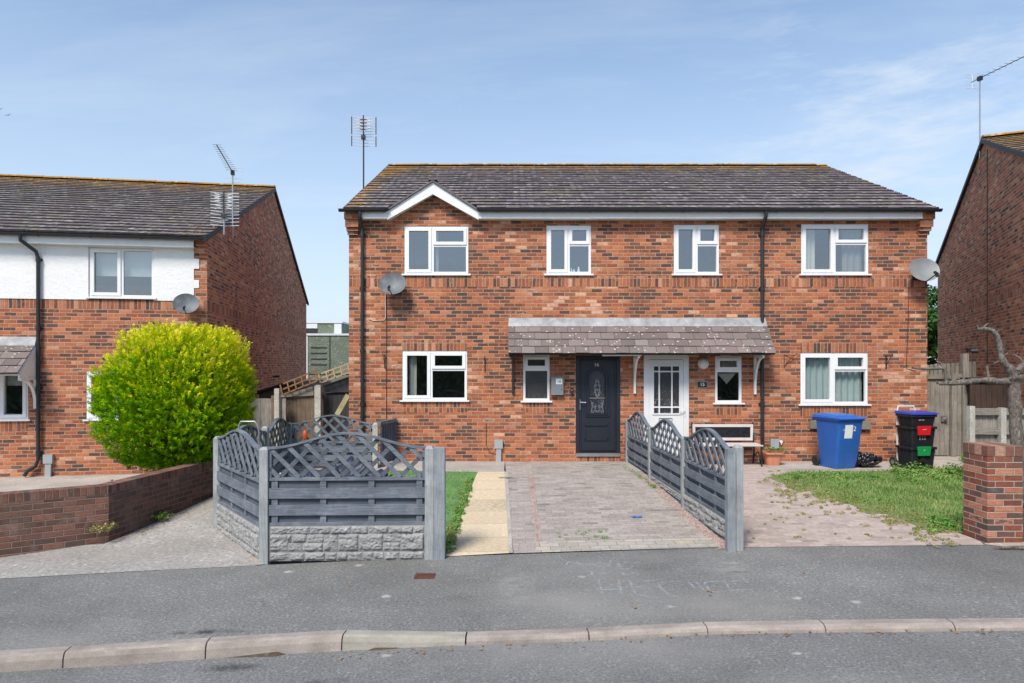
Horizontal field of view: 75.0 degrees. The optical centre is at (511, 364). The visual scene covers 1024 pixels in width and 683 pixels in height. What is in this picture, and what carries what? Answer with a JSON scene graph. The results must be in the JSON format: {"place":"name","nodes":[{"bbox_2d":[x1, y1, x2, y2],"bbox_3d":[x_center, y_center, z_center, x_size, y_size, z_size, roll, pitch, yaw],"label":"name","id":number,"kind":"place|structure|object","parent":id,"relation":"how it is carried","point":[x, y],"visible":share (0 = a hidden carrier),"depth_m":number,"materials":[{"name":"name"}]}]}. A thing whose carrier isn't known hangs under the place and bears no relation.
{"place":"outdoors","nodes":[
{"label":"outdoors","id":0,"kind":"place"},
{"bbox_2d":[306,321,348,381],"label":"school building","id":1,"kind":"structure","parent":0,"point":[327,345],"depth_m":38.00,"materials":[{"name":"green"}]},
{"bbox_2d":[306,329,316,332],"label":"window","id":2,"kind":"structure","parent":1,"relation":"in","point":[307,330],"depth_m":38.87,"materials":[{"name":"black plastic"}]},
{"bbox_2d":[297,470,477,551],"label":"lawn","id":3,"kind":"structure","parent":0,"point":[448,508],"depth_m":11.19,"materials":[{"name":"green plant"}]},
{"bbox_2d":[273,469,287,476],"bbox_3d":[-3.349,1.841,9.562,0.967,0.678,0.689,0,0,0],"label":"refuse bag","id":4,"kind":"object","parent":3,"relation":"on","point":[279,471],"visible":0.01,"depth_m":9.56,"materials":[{"name":"plastic"}]},
{"bbox_2d":[288,456,391,476],"bbox_3d":[-2.532,1.754,9.610,1.879,0.851,0.982,0,0,0],"label":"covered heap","id":5,"kind":"object","parent":3,"relation":"on","point":[360,467],"visible":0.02,"depth_m":9.59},
{"bbox_2d":[446,478,473,553],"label":"weeds","id":6,"kind":"object","parent":3,"relation":"on","point":[459,511],"visible":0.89,"depth_m":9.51,"materials":[{"name":"green plant"}]},
{"bbox_2d":[446,472,508,555],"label":"garden path","id":7,"kind":"structure","parent":0,"point":[483,528],"depth_m":9.45,"materials":[{"name":"beige concrete"}]},
{"bbox_2d":[0,545,1023,649],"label":"pavement","id":8,"kind":"structure","parent":0,"point":[535,591],"depth_m":6.67,"materials":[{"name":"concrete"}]},
{"bbox_2d":[414,573,435,578],"bbox_3d":[-0.944,2.299,7.230,0.220,0.021,0.170,0,0,0],"label":"utility cover","id":9,"kind":"object","parent":8,"relation":"on","point":[424,576],"visible":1,"depth_m":7.20,"materials":[{"name":"brown metal"}]},
{"bbox_2d":[985,542,1023,548],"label":"pavement edge","id":10,"kind":"object","parent":8,"relation":"on","point":[1010,544],"visible":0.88,"depth_m":7.93,"materials":[{"name":"concrete"}]},
{"bbox_2d":[993,546,1023,548],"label":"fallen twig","id":11,"kind":"object","parent":8,"relation":"on","point":[1010,547],"visible":1,"depth_m":7.74,"materials":[{"name":"plant"}]},
{"bbox_2d":[0,631,1023,682],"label":"road","id":12,"kind":"structure","parent":0,"point":[920,657],"depth_m":5.30,"materials":[{"name":"grey asphalt"}]},
{"bbox_2d":[0,0,1023,361],"label":"sky","id":13,"kind":"structure","parent":0,"point":[873,91],"materials":[{"name":"blue"}]},
{"bbox_2d":[2,366,1023,657],"bbox_3d":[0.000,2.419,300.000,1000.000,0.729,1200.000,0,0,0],"label":"ground","id":14,"kind":"structure","parent":0,"point":[272,654],"depth_m":7.92,"materials":[{"name":"soil"}]},
{"bbox_2d":[0,474,139,491],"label":"front yard","id":15,"kind":"structure","parent":14,"relation":"on","point":[17,483],"depth_m":12.89,"materials":[{"name":"concrete"}]},
{"bbox_2d":[0,459,212,557],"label":"garden wall","id":16,"kind":"structure","parent":14,"relation":"on","point":[38,520],"depth_m":8.76,"materials":[{"name":"brick"}]},
{"bbox_2d":[87,522,117,532],"bbox_3d":[-5.388,2.134,8.727,0.344,0.138,0.387,0,0,0],"label":"weed plant","id":17,"kind":"object","parent":16,"relation":"attached to","point":[99,528],"visible":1,"depth_m":8.69,"materials":[{"name":"plant"}]},
{"bbox_2d":[0,466,299,578],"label":"cobbled drive","id":18,"kind":"structure","parent":14,"relation":"on","point":[191,537],"depth_m":8.27,"materials":[{"name":"grey concrete"}]},
{"bbox_2d":[151,510,175,520],"bbox_3d":[-5.136,2.215,9.766,0.378,0.146,0.393,0,0,0],"label":"weed plant","id":19,"kind":"object","parent":18,"relation":"on","point":[160,516],"visible":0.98,"depth_m":9.71,"materials":[{"name":"green plant"}]},
{"bbox_2d":[232,540,260,564],"bbox_3d":[-3.495,2.297,8.619,0.166,0.047,2.175,0,0,-35],"label":"concrete edging","id":20,"kind":"object","parent":18,"relation":"on","point":[255,560],"visible":0.29,"depth_m":7.96,"materials":[{"name":"beige concrete"}]},
{"bbox_2d":[248,388,286,453],"bbox_3d":[-5.573,1.440,15.156,0.900,1.780,0.180,0,0,6],"label":"boarded fence","id":21,"kind":"object","parent":18,"relation":"on","point":[269,410],"visible":0.39,"depth_m":15.16,"materials":[{"name":"wood"}]},
{"bbox_2d":[281,385,321,440],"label":"timber gate","id":22,"kind":"structure","parent":18,"relation":"on","point":[300,409],"depth_m":15.46,"materials":[{"name":"wood"}]},
{"bbox_2d":[280,369,317,394],"bbox_3d":[-4.888,0.413,15.301,0.885,0.603,0.057,0,0,0],"label":"trellis","id":23,"kind":"object","parent":22,"relation":"attached to","point":[301,381],"visible":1,"depth_m":15.29,"materials":[{"name":"brown wood"}]},
{"bbox_2d":[318,363,348,382],"bbox_3d":[-4.048,0.169,15.501,0.918,0.554,0.057,0,0,0],"label":"trellis","id":24,"kind":"object","parent":22,"relation":"on","point":[334,373],"visible":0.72,"depth_m":15.49,"materials":[{"name":"brown wood"}]},
{"bbox_2d":[254,380,348,435],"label":"timber shed","id":25,"kind":"structure","parent":18,"relation":"on","point":[268,392],"depth_m":17.53,"materials":[{"name":"wood"}]},
{"bbox_2d":[323,377,348,440],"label":"dark shed","id":26,"kind":"structure","parent":18,"relation":"on","point":[332,403],"depth_m":15.72,"materials":[{"name":"wood"}]},
{"bbox_2d":[0,174,308,477],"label":"brick house","id":27,"kind":"structure","parent":14,"relation":"on","point":[90,267],"depth_m":13.83,"materials":[{"name":"brick"}]},
{"bbox_2d":[0,374,30,420],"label":"window","id":28,"kind":"structure","parent":27,"relation":"in","point":[12,379],"depth_m":13.40,"materials":[{"name":"plastic"}]},
{"bbox_2d":[43,454,53,476],"bbox_3d":[-9.344,2.050,13.444,0.170,0.460,0.071,0,0,-9],"label":"meter cover","id":29,"kind":"object","parent":27,"relation":"attached to","point":[48,460],"visible":1,"depth_m":13.42,"materials":[{"name":"white plastic"}]},
{"bbox_2d":[82,371,117,420],"bbox_3d":[-8.084,0.648,13.707,1.314,1.020,0.120,0,0,-9],"label":"window","id":30,"kind":"structure","parent":27,"relation":"in","point":[88,415],"depth_m":13.61,"materials":[{"name":"plastic"}]},
{"bbox_2d":[85,248,155,298],"bbox_3d":[-8.028,-1.861,13.759,1.342,1.041,0.205,0,0,-9],"label":"window","id":31,"kind":"structure","parent":27,"relation":"in","point":[119,262],"depth_m":13.78,"materials":[{"name":"plastic"}]},
{"bbox_2d":[173,293,198,313],"bbox_3d":[-6.674,-1.243,13.631,0.449,0.428,0.561,0,0,17],"label":"satellite dish","id":32,"kind":"object","parent":27,"relation":"attached to","point":[185,303],"visible":1,"depth_m":13.71,"materials":[{"name":"grey metal"}]},
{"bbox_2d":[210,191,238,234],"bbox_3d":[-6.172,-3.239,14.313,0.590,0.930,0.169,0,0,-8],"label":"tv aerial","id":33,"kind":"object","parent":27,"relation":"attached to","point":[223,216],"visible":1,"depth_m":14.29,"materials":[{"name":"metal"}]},
{"bbox_2d":[212,144,242,237],"bbox_3d":[-6.320,-3.808,14.751,0.400,1.720,2.250,0,0,-14],"label":"tv aerial","id":34,"kind":"object","parent":27,"relation":"attached to","point":[232,172],"visible":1,"depth_m":15.58,"materials":[{"name":"grey metal"}]},
{"bbox_2d":[85,319,258,472],"bbox_3d":[-5.659,0.778,11.345,2.468,3.123,2.408,0,0,0],"label":"conifer bush","id":35,"kind":"object","parent":14,"relation":"on","point":[174,404],"visible":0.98,"depth_m":10.65,"materials":[{"name":"green plant"}]},
{"bbox_2d":[223,415,378,473],"bbox_3d":[-3.495,1.603,11.248,1.770,1.317,3.603,0,0,0],"label":"lattice fence","id":36,"kind":"object","parent":14,"relation":"on","point":[329,457],"visible":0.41,"depth_m":12.97,"materials":[{"name":"paint"}]},
{"bbox_2d":[238,421,259,471],"bbox_3d":[-3.945,1.228,10.000,0.328,0.764,0.028,0,0,0],"label":"tube handle","id":37,"kind":"object","parent":36,"relation":"attached to","point":[257,429],"visible":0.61,"depth_m":9.99,"materials":[{"name":"silver metal"}]},
{"bbox_2d":[302,430,306,439],"bbox_3d":[-4.015,1.374,12.930,0.100,0.200,0.100,0,0,0],"label":"plastic float","id":38,"kind":"object","parent":36,"relation":"hanging from","point":[304,435],"visible":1,"depth_m":12.90,"materials":[{"name":"plastic"}]},
{"bbox_2d":[377,418,396,464],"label":"garden gate","id":39,"kind":"structure","parent":36,"relation":"attached to","point":[388,428],"depth_m":13.45,"materials":[{"name":"grey paint"}]},
{"bbox_2d":[213,429,445,564],"bbox_3d":[-2.672,1.640,8.206,3.762,1.684,1.052,0,0,25],"label":"lattice fence","id":40,"kind":"object","parent":14,"relation":"on","point":[264,516],"visible":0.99,"depth_m":7.81,"materials":[{"name":"paint"}]},
{"bbox_2d":[295,461,504,471],"bbox_3d":[-2.166,2.026,13.271,4.068,0.005,1.417,0,0,0],"label":"concrete apron","id":41,"kind":"object","parent":14,"relation":"on","point":[477,466],"visible":0.43,"depth_m":13.19,"materials":[{"name":"grey concrete"}]},
{"bbox_2d":[504,472,512,552],"bbox_3d":[-0.059,2.141,10.270,0.063,0.231,4.589,0,0,-1],"label":"path edging","id":42,"kind":"object","parent":14,"relation":"on","point":[508,515],"visible":1,"depth_m":9.72,"materials":[{"name":"concrete"}]},
{"bbox_2d":[0,618,1023,671],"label":"kerb","id":43,"kind":"structure","parent":14,"relation":"on","point":[145,652],"depth_m":5.70,"materials":[{"name":"grey concrete"}]},
{"bbox_2d":[338,163,942,460],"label":"semi detached house","id":44,"kind":"structure","parent":14,"relation":"on","point":[743,279],"depth_m":13.90,"materials":[{"name":"brick"}]},
{"bbox_2d":[335,394,348,414],"bbox_3d":[-3.817,0.915,15.025,0.345,0.504,0.049,0,0,-12],"label":"plank","id":45,"kind":"object","parent":44,"relation":"attached to","point":[342,405],"visible":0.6,"depth_m":15.01,"materials":[{"name":"beige wood"}]},
{"bbox_2d":[351,115,375,187],"bbox_3d":[-3.472,-4.590,15.614,0.584,2.440,0.168,0,0,-5],"label":"tv aerial","id":46,"kind":"object","parent":44,"relation":"attached to","point":[363,135],"visible":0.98,"depth_m":15.60,"materials":[{"name":"metal"}]},
{"bbox_2d":[369,293,385,320],"bbox_3d":[-2.805,-1.184,13.888,0.360,0.579,0.016,0,0,0],"label":"cable","id":47,"kind":"object","parent":44,"relation":"attached to","point":[385,311],"visible":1,"depth_m":13.88,"materials":[{"name":"white plastic"}]},
{"bbox_2d":[386,295,386,419],"bbox_3d":[-2.617,0.262,13.888,0.021,3.416,0.012,0,0,0],"label":"cable","id":48,"kind":"object","parent":44,"relation":"attached to","point":[386,357],"visible":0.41,"depth_m":13.88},
{"bbox_2d":[379,273,405,295],"bbox_3d":[-2.449,-1.641,13.566,0.515,0.481,0.642,0,0,37],"label":"satellite dish","id":49,"kind":"object","parent":44,"relation":"attached to","point":[392,283],"visible":1,"depth_m":13.66,"materials":[{"name":"grey metal"}]},
{"bbox_2d":[399,351,468,401],"bbox_3d":[-1.612,0.252,13.967,1.448,1.056,0.224,0,0,0],"label":"window","id":50,"kind":"structure","parent":44,"relation":"in","point":[412,397],"depth_m":13.91,"materials":[{"name":"plastic"}]},
{"bbox_2d":[402,226,470,275],"bbox_3d":[-1.578,-2.361,13.964,1.434,1.029,0.219,0,0,0],"label":"window","id":51,"kind":"structure","parent":44,"relation":"in","point":[433,231],"depth_m":13.90,"materials":[{"name":"plastic"}]},
{"bbox_2d":[484,356,485,371],"bbox_3d":[-0.563,-0.006,13.771,0.024,0.324,0.255,0,0,0],"label":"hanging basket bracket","id":52,"kind":"object","parent":44,"relation":"attached to","point":[484,364],"visible":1,"depth_m":13.89,"materials":[{"name":"black metal"}]},
{"bbox_2d":[494,440,502,461],"bbox_3d":[-0.278,1.800,13.861,0.170,0.460,0.071,0,0,0],"label":"meter cover","id":53,"kind":"object","parent":44,"relation":"attached to","point":[498,445],"visible":1,"depth_m":13.82,"materials":[{"name":"grey plastic"}]},
{"bbox_2d":[521,355,551,401],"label":"window","id":54,"kind":"structure","parent":44,"relation":"in","point":[536,368],"depth_m":13.95,"materials":[{"name":"plastic"}]},
{"bbox_2d":[551,377,563,394],"bbox_3d":[0.938,0.449,13.841,0.260,0.380,0.113,0,0,0],"label":"mailbox","id":55,"kind":"object","parent":44,"relation":"attached to","point":[556,385],"visible":1,"depth_m":13.80,"materials":[{"name":"silver metal"}]},
{"bbox_2d":[544,226,593,275],"bbox_3d":[1.181,-2.368,13.915,1.031,1.042,0.120,0,0,0],"label":"window","id":56,"kind":"structure","parent":44,"relation":"in","point":[568,242],"depth_m":13.90,"materials":[{"name":"plastic"}]},
{"bbox_2d":[576,356,619,456],"bbox_3d":[1.793,0.870,13.915,0.927,2.101,0.131,0,0,0],"label":"dark door","id":57,"kind":"structure","parent":44,"relation":"in","point":[597,431],"depth_m":13.93,"materials":[{"name":"black plastic"}]},
{"bbox_2d":[644,355,688,454],"bbox_3d":[3.218,0.865,13.913,0.941,2.147,0.135,0,0,0],"label":"white door","id":58,"kind":"structure","parent":44,"relation":"in","point":[666,382],"depth_m":13.92,"materials":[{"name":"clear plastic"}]},
{"bbox_2d":[671,225,721,275],"bbox_3d":[3.843,-2.375,13.915,1.045,1.056,0.120,0,0,0],"label":"window","id":59,"kind":"structure","parent":44,"relation":"in","point":[696,242],"depth_m":13.90,"materials":[{"name":"plastic"}]},
{"bbox_2d":[697,381,707,387],"bbox_3d":[3.962,0.424,13.889,0.220,0.150,0.017,0,0,0],"label":"house number","id":60,"kind":"object","parent":44,"relation":"attached to","point":[702,384],"visible":1,"depth_m":13.88,"materials":[{"name":"black metal"}]},
{"bbox_2d":[698,358,708,368],"bbox_3d":[3.982,-0.014,13.847,0.230,0.230,0.102,0,0,0],"label":"wall light","id":61,"kind":"object","parent":44,"relation":"attached to","point":[703,363],"visible":1,"depth_m":13.82,"materials":[{"name":"white glass"}]},
{"bbox_2d":[713,356,744,403],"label":"window","id":62,"kind":"structure","parent":44,"relation":"in","point":[722,363],"depth_m":13.91,"materials":[{"name":"plastic"}]},
{"bbox_2d":[770,439,778,449],"bbox_3d":[5.456,1.792,13.868,0.170,0.475,0.057,0,0,0],"label":"meter box","id":63,"kind":"object","parent":44,"relation":"attached to","point":[774,443],"visible":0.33,"depth_m":13.84,"materials":[{"name":"grey plastic"}]},
{"bbox_2d":[798,353,870,405],"bbox_3d":[6.714,0.315,13.967,1.504,1.098,0.225,0,0,0],"label":"window","id":64,"kind":"structure","parent":44,"relation":"in","point":[827,379],"depth_m":14.04,"materials":[{"name":"plastic"}]},
{"bbox_2d":[799,224,871,275],"bbox_3d":[6.728,-2.382,13.967,1.504,1.070,0.225,0,0,0],"label":"window","id":65,"kind":"structure","parent":44,"relation":"in","point":[851,242],"depth_m":13.92,"materials":[{"name":"plastic"}]},
{"bbox_2d":[809,420,870,428],"bbox_3d":[6.811,1.258,13.850,1.239,0.184,0.050,0,0,1],"label":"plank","id":66,"kind":"object","parent":44,"relation":"attached to","point":[865,424],"visible":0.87,"depth_m":13.82,"materials":[{"name":"grey wood"}]},
{"bbox_2d":[885,353,892,368],"bbox_3d":[7.791,-0.062,13.771,0.024,0.324,0.255,0,0,0],"label":"hanging basket bracket","id":67,"kind":"object","parent":44,"relation":"attached to","point":[886,363],"visible":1,"depth_m":13.89,"materials":[{"name":"black metal"}]},
{"bbox_2d":[906,289,914,370],"bbox_3d":[8.303,-0.803,13.888,0.202,1.896,0.010,0,0,0],"label":"cable","id":68,"kind":"object","parent":44,"relation":"attached to","point":[907,332],"visible":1,"depth_m":13.88,"materials":[{"name":"black plastic"}]},
{"bbox_2d":[909,258,939,282],"bbox_3d":[8.415,-1.925,13.541,0.554,0.517,0.690,0,0,-33],"label":"satellite dish","id":69,"kind":"object","parent":44,"relation":"attached to","point":[924,269],"visible":1,"depth_m":13.64,"materials":[{"name":"grey metal"}]},
{"bbox_2d":[625,411,742,551],"bbox_3d":[2.548,1.610,10.854,0.210,1.505,5.999,0,0,-2],"label":"lattice fence","id":70,"kind":"object","parent":14,"relation":"on","point":[709,497],"visible":0.96,"depth_m":9.38,"materials":[{"name":"paint"}]},
{"bbox_2d":[646,461,983,546],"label":"shared drive","id":71,"kind":"structure","parent":14,"relation":"on","point":[821,526],"depth_m":9.03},
{"bbox_2d":[691,422,762,466],"bbox_3d":[4.316,1.611,13.437,1.300,0.846,0.534,0,0,0],"label":"garden bench","id":72,"kind":"object","parent":71,"relation":"on","point":[735,431],"visible":0.63,"depth_m":13.65,"materials":[{"name":"white wood"}]},
{"bbox_2d":[752,470,960,547],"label":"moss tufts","id":73,"kind":"object","parent":71,"relation":"on","point":[833,500],"visible":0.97,"depth_m":9.61,"materials":[{"name":"green plant"}]},
{"bbox_2d":[783,453,962,532],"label":"weeds","id":74,"kind":"object","parent":71,"relation":"on","point":[946,469],"visible":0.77,"depth_m":11.95,"materials":[{"name":"green plant"}]},
{"bbox_2d":[755,455,962,469],"bbox_3d":[8.462,2.022,15.391,3.859,0.001,8.236,0,0,36],"label":"house apron","id":75,"kind":"object","parent":14,"relation":"on","point":[940,460],"visible":0.18,"depth_m":13.31,"materials":[{"name":"concrete"}]},
{"bbox_2d":[760,450,784,465],"bbox_3d":[5.234,1.891,13.428,0.414,0.262,0.414,0,0,0],"label":"planter","id":76,"kind":"object","parent":75,"relation":"on","point":[771,459],"visible":0.87,"depth_m":13.29,"materials":[{"name":"ceramic"}]},
{"bbox_2d":[760,446,791,452],"bbox_3d":[5.247,1.722,13.412,0.645,0.182,0.565,0,0,12],"label":"dried plant","id":77,"kind":"object","parent":76,"relation":"on","point":[768,449],"visible":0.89,"depth_m":13.40,"materials":[{"name":"beige plant"}]},
{"bbox_2d":[812,412,866,468],"bbox_3d":[6.399,1.492,13.092,0.630,1.055,0.850,0,0,-13],"label":"wheelie bin","id":78,"kind":"object","parent":75,"relation":"on","point":[838,434],"visible":1,"depth_m":12.84,"materials":[{"name":"plastic"}]},
{"bbox_2d":[855,451,882,466],"bbox_3d":[6.948,1.854,13.123,0.750,0.336,0.445,0,0,0],"label":"refuse bag","id":79,"kind":"object","parent":75,"relation":"on","point":[865,459],"visible":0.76,"depth_m":12.98,"materials":[{"name":"black plastic"}]},
{"bbox_2d":[889,405,932,468],"bbox_3d":[7.820,1.416,12.997,0.644,1.198,0.535,0,0,-8],"label":"recycling trolley","id":80,"kind":"object","parent":75,"relation":"on","point":[892,459],"visible":0.45,"depth_m":13.14,"materials":[{"name":"white paint"}]},
{"bbox_2d":[895,445,936,467],"bbox_3d":[7.832,1.770,12.914,0.550,0.409,0.496,0,0,-8],"label":"recycling box","id":81,"kind":"object","parent":80,"relation":"on","point":[923,455],"visible":0.88,"depth_m":12.74,"materials":[{"name":"black plastic"}]},
{"bbox_2d":[895,425,936,446],"bbox_3d":[7.832,1.377,12.914,0.550,0.403,0.496,0,0,-8],"label":"recycling box","id":82,"kind":"object","parent":81,"relation":"on","point":[914,436],"visible":0.98,"depth_m":12.75,"materials":[{"name":"black plastic"}]},
{"bbox_2d":[894,410,938,425],"bbox_3d":[7.830,1.049,12.925,0.570,0.278,0.490,0,0,-8],"label":"recycling box","id":83,"kind":"object","parent":82,"relation":"on","point":[915,418],"visible":1,"depth_m":12.75,"materials":[{"name":"plastic"}]},
{"bbox_2d":[927,374,959,456],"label":"timber gate","id":84,"kind":"structure","parent":75,"relation":"on","point":[942,401],"depth_m":14.63,"materials":[{"name":"grey wood"}]},
{"bbox_2d":[954,354,968,455],"bbox_3d":[9.851,0.898,14.650,0.285,2.264,0.120,0,0,0],"label":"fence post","id":85,"kind":"object","parent":75,"relation":"on","point":[962,401],"visible":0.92,"depth_m":14.62,"materials":[{"name":"grey wood"}]},
{"bbox_2d":[927,284,937,374],"bbox_3d":[19.455,-0.746,29.979,5.356,5.778,4.463,0,0,0],"label":"leafy tree","id":86,"kind":"object","parent":14,"relation":"on","point":[932,329],"visible":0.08,"depth_m":29.55,"materials":[{"name":"green plant"}]},
{"bbox_2d":[927,361,975,376],"bbox_3d":[11.075,0.930,17.009,1.400,2.000,0.061,0,0,8],"label":"picket fence","id":87,"kind":"object","parent":14,"relation":"on","point":[955,367],"visible":0.2,"depth_m":16.95,"materials":[{"name":"grey wood"}]},
{"bbox_2d":[912,323,1023,507],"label":"bare tree","id":88,"kind":"object","parent":14,"relation":"on","point":[1012,381],"visible":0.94,"depth_m":9.27,"materials":[{"name":"grey plant"}]},
{"bbox_2d":[935,130,1023,407],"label":"brick house","id":89,"kind":"structure","parent":14,"relation":"on","point":[979,261],"depth_m":16.12,"materials":[{"name":"brick"}]},
{"bbox_2d":[966,348,978,352],"bbox_3d":[10.062,-0.297,14.584,0.235,0.110,0.117,0,0,30],"label":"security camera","id":90,"kind":"object","parent":89,"relation":"attached to","point":[971,350],"visible":1,"depth_m":14.55,"materials":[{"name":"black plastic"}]},
{"bbox_2d":[965,56,1023,157],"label":"tv aerial","id":91,"kind":"object","parent":89,"relation":"attached to","point":[979,78],"visible":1,"depth_m":16.58,"materials":[{"name":"grey metal"}]},
{"bbox_2d":[965,377,1007,407],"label":"brown shed","id":92,"kind":"structure","parent":14,"relation":"on","point":[982,395],"depth_m":14.27,"materials":[{"name":"wood"}]},
{"bbox_2d":[963,442,1022,544],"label":"brick pillar","id":93,"kind":"structure","parent":14,"relation":"on","point":[992,492],"depth_m":8.00,"materials":[{"name":"red brick"}]},
{"bbox_2d":[966,406,1023,443],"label":"boarded fence","id":94,"kind":"object","parent":14,"relation":"on","point":[987,424],"visible":0.43,"depth_m":11.55,"materials":[{"name":"wood"}]},
{"bbox_2d":[505,461,724,552],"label":"driveway","id":95,"kind":"structure","parent":0,"point":[610,497],"depth_m":10.13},
{"bbox_2d":[528,474,541,540],"bbox_3d":[0.337,2.139,10.384,0.086,0.211,3.837,0,0,0],"label":"driveway red band","id":96,"kind":"object","parent":95,"relation":"on","point":[535,512],"visible":1,"depth_m":9.96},
{"bbox_2d":[534,538,719,552],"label":"driveway setts","id":97,"kind":"structure","parent":95,"relation":"on","point":[565,546],"depth_m":8.22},
{"bbox_2d":[557,464,748,538],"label":"weeds","id":98,"kind":"object","parent":95,"relation":"on","point":[639,476],"visible":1,"depth_m":8.89,"materials":[{"name":"green plant"}]},
{"bbox_2d":[640,475,724,549],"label":"gravel","id":99,"kind":"structure","parent":95,"relation":"on","point":[703,528],"depth_m":9.33,"materials":[{"name":"grey gravel"}]},
{"bbox_2d":[768,468,962,532],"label":"front lawn","id":100,"kind":"structure","parent":0,"point":[864,507],"depth_m":10.53,"materials":[{"name":"plant"}]}
]}

